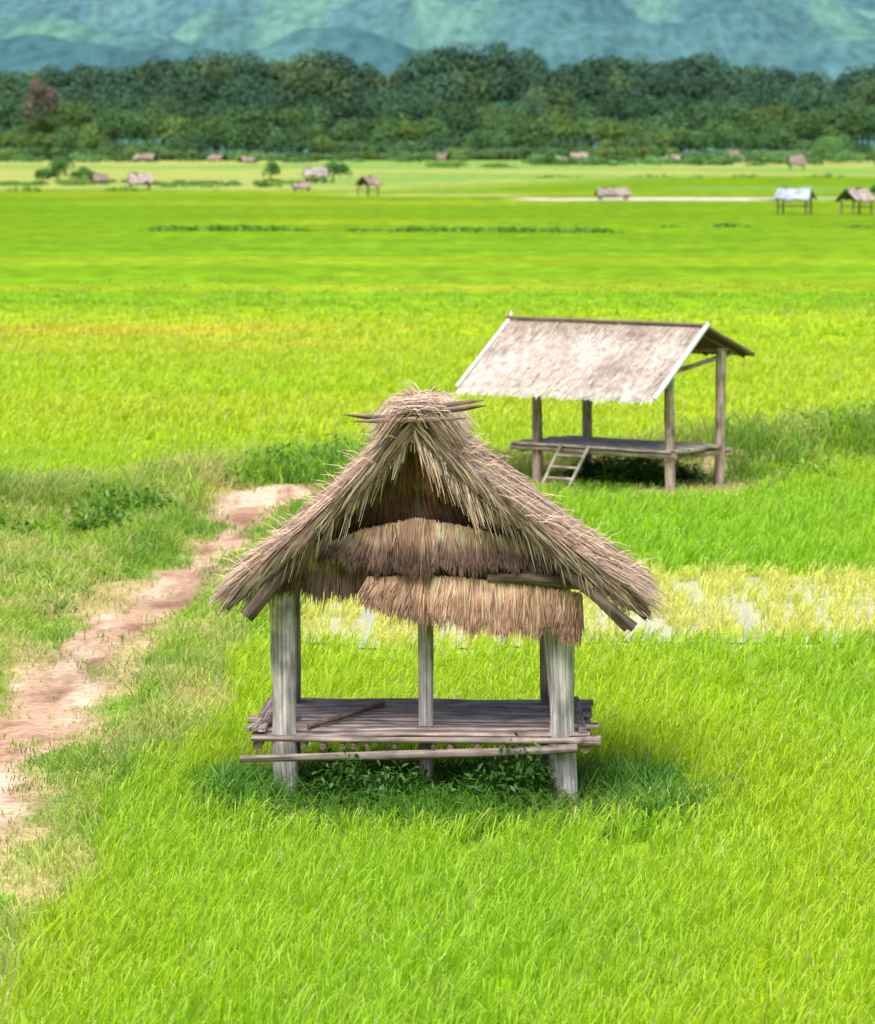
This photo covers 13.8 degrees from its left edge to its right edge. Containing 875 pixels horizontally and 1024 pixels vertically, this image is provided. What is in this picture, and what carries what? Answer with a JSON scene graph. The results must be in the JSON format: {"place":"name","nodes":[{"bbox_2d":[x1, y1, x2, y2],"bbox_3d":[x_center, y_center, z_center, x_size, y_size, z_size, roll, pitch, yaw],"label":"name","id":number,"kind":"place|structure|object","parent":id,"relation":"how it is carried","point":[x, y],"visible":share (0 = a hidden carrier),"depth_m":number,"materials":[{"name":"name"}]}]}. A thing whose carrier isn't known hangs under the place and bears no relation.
{"place":"outdoors","nodes":[
{"label":"outdoors","id":0,"kind":"place"},
{"bbox_2d":[0,274,874,1023],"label":"rice field","id":1,"kind":"structure","parent":0,"point":[644,698],"depth_m":27.75,"materials":[{"name":"green plant"}]},
{"bbox_2d":[0,153,874,1023],"bbox_3d":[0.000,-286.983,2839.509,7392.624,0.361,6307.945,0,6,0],"label":"ground","id":2,"kind":"structure","parent":0,"point":[88,233],"depth_m":149.64,"materials":[{"name":"green plant"}]},
{"bbox_2d":[34,168,56,179],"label":"bush","id":3,"kind":"object","parent":2,"relation":"on","point":[43,173],"visible":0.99,"depth_m":419.06,"materials":[{"name":"green plant"}]},
{"bbox_2d":[47,155,74,180],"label":"tree","id":4,"kind":"object","parent":2,"relation":"on","point":[58,164],"visible":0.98,"depth_m":417.24,"materials":[{"name":"green plant"}]},
{"bbox_2d":[69,166,95,179],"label":"bush","id":5,"kind":"object","parent":2,"relation":"on","point":[85,171],"visible":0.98,"depth_m":418.82,"materials":[{"name":"green plant"}]},
{"bbox_2d":[89,173,109,183],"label":"field hut","id":6,"kind":"object","parent":2,"relation":"on","point":[94,177],"visible":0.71,"depth_m":402.71,"materials":[{"name":"beige"}]},
{"bbox_2d":[126,172,152,189],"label":"field hut","id":7,"kind":"object","parent":2,"relation":"on","point":[133,178],"visible":0.87,"depth_m":358.87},
{"bbox_2d":[132,153,158,162],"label":"field hut","id":8,"kind":"object","parent":2,"relation":"on","point":[150,156],"visible":0.94,"depth_m":795.52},
{"bbox_2d":[207,154,228,162],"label":"field hut","id":9,"kind":"object","parent":2,"relation":"on","point":[220,157],"visible":0.93,"depth_m":795.66,"materials":[{"name":"beige wicker"}]},
{"bbox_2d":[236,156,254,163],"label":"field hut","id":10,"kind":"object","parent":2,"relation":"on","point":[243,159],"visible":0.89,"depth_m":755.85,"materials":[{"name":"beige wicker"}]},
{"bbox_2d":[261,160,280,179],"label":"bush","id":11,"kind":"object","parent":2,"relation":"on","point":[273,168],"visible":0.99,"depth_m":427.81,"materials":[{"name":"green plant"}]},
{"bbox_2d":[292,182,310,190],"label":"field hut","id":12,"kind":"object","parent":2,"relation":"on","point":[301,185],"visible":0.9,"depth_m":348.05,"materials":[{"name":"beige wicker"}]},
{"bbox_2d":[302,166,328,182],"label":"field hut","id":13,"kind":"object","parent":2,"relation":"on","point":[310,171],"visible":0.89,"depth_m":414.49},
{"bbox_2d":[322,156,352,180],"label":"tree","id":14,"kind":"object","parent":2,"relation":"on","point":[342,168],"visible":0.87,"depth_m":421.67,"materials":[{"name":"green plant"}]},
{"bbox_2d":[355,175,381,194],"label":"field hut","id":15,"kind":"object","parent":2,"relation":"on","point":[367,181],"visible":0.91,"depth_m":321.51,"materials":[{"name":"beige wicker"}]},
{"bbox_2d":[0,41,874,160],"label":"forest treeline","id":16,"kind":"object","parent":2,"relation":"on","point":[42,112],"visible":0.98,"depth_m":934.15,"materials":[{"name":"green plant"}]},
{"bbox_2d":[0,396,874,997],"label":"bank weeds","id":17,"kind":"object","parent":2,"relation":"on","point":[624,470],"visible":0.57,"depth_m":45.28,"materials":[{"name":"green plant"}]},
{"bbox_2d":[0,146,874,187],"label":"hedge row","id":18,"kind":"object","parent":2,"relation":"on","point":[759,157],"visible":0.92,"depth_m":717.52,"materials":[{"name":"green plant"}]},
{"bbox_2d":[0,173,874,232],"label":"field bund","id":19,"kind":"structure","parent":2,"relation":"on","point":[244,227],"depth_m":195.13,"materials":[{"name":"green plant"}]},
{"bbox_2d":[203,374,672,803],"bbox_3d":[0.029,0.649,26.910,3.481,3.333,2.867,0,6,1],"label":"thatched hut","id":20,"kind":"object","parent":2,"relation":"on","point":[426,511],"visible":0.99,"depth_m":26.07,"materials":[{"name":"brown plant"}]},
{"bbox_2d":[434,153,450,161],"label":"field hut","id":21,"kind":"object","parent":2,"relation":"on","point":[444,156],"visible":0.73,"depth_m":795.39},
{"bbox_2d":[158,732,747,842],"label":"weeds","id":22,"kind":"object","parent":2,"relation":"on","point":[244,781],"visible":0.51,"depth_m":26.07,"materials":[{"name":"green plant"}]},
{"bbox_2d":[568,152,588,157],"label":"field hut","id":23,"kind":"object","parent":2,"relation":"on","point":[579,154],"visible":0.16,"depth_m":765.73,"materials":[{"name":"beige wicker"}]},
{"bbox_2d":[455,311,754,491],"bbox_3d":[2.389,-1.541,51.609,3.541,2.540,2.768,5,7,38],"label":"thatched hut","id":24,"kind":"object","parent":2,"relation":"on","point":[537,360],"visible":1,"depth_m":51.07,"materials":[{"name":"grey wood"}]},
{"bbox_2d":[593,187,631,199],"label":"field hut","id":25,"kind":"object","parent":2,"relation":"on","point":[601,192],"visible":0.9,"depth_m":296.28,"materials":[{"name":"beige wicker"}]},
{"bbox_2d":[663,155,682,160],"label":"field hut","id":26,"kind":"object","parent":2,"relation":"on","point":[677,156],"visible":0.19,"depth_m":755.77,"materials":[{"name":"beige wicker"}]},
{"bbox_2d":[726,150,739,154],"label":"field hut","id":27,"kind":"object","parent":2,"relation":"on","point":[733,152],"visible":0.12,"depth_m":815.53,"materials":[{"name":"beige wicker"}]},
{"bbox_2d":[771,186,816,214],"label":"field hut","id":28,"kind":"object","parent":2,"relation":"on","point":[787,194],"visible":0.93,"depth_m":238.63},
{"bbox_2d":[787,154,806,169],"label":"field hut","id":29,"kind":"object","parent":2,"relation":"on","point":[798,160],"visible":0.9,"depth_m":596.26,"materials":[{"name":"beige wicker"}]},
{"bbox_2d":[810,133,853,162],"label":"tree","id":30,"kind":"object","parent":2,"relation":"on","point":[828,142],"visible":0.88,"depth_m":784.74,"materials":[{"name":"green plant"}]},
{"bbox_2d":[835,187,874,214],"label":"field hut","id":31,"kind":"object","parent":2,"relation":"on","point":[861,194],"visible":0.89,"depth_m":238.82,"materials":[{"name":"beige wicker"}]},
{"bbox_2d":[870,184,874,195],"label":"bush","id":32,"kind":"object","parent":2,"relation":"on","point":[872,190],"visible":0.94,"depth_m":298.05,"materials":[{"name":"green plant"}]},
{"bbox_2d":[0,0,874,152],"bbox_3d":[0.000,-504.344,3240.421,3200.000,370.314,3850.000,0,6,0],"label":"mountains","id":33,"kind":"structure","parent":0,"point":[832,39],"depth_m":2444.58,"materials":[{"name":"green plant"}]},
{"bbox_2d":[303,577,874,650],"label":"paddy water","id":34,"kind":"structure","parent":0,"point":[747,609],"depth_m":36.96,"materials":[{"name":"beige liquid"}]}
]}

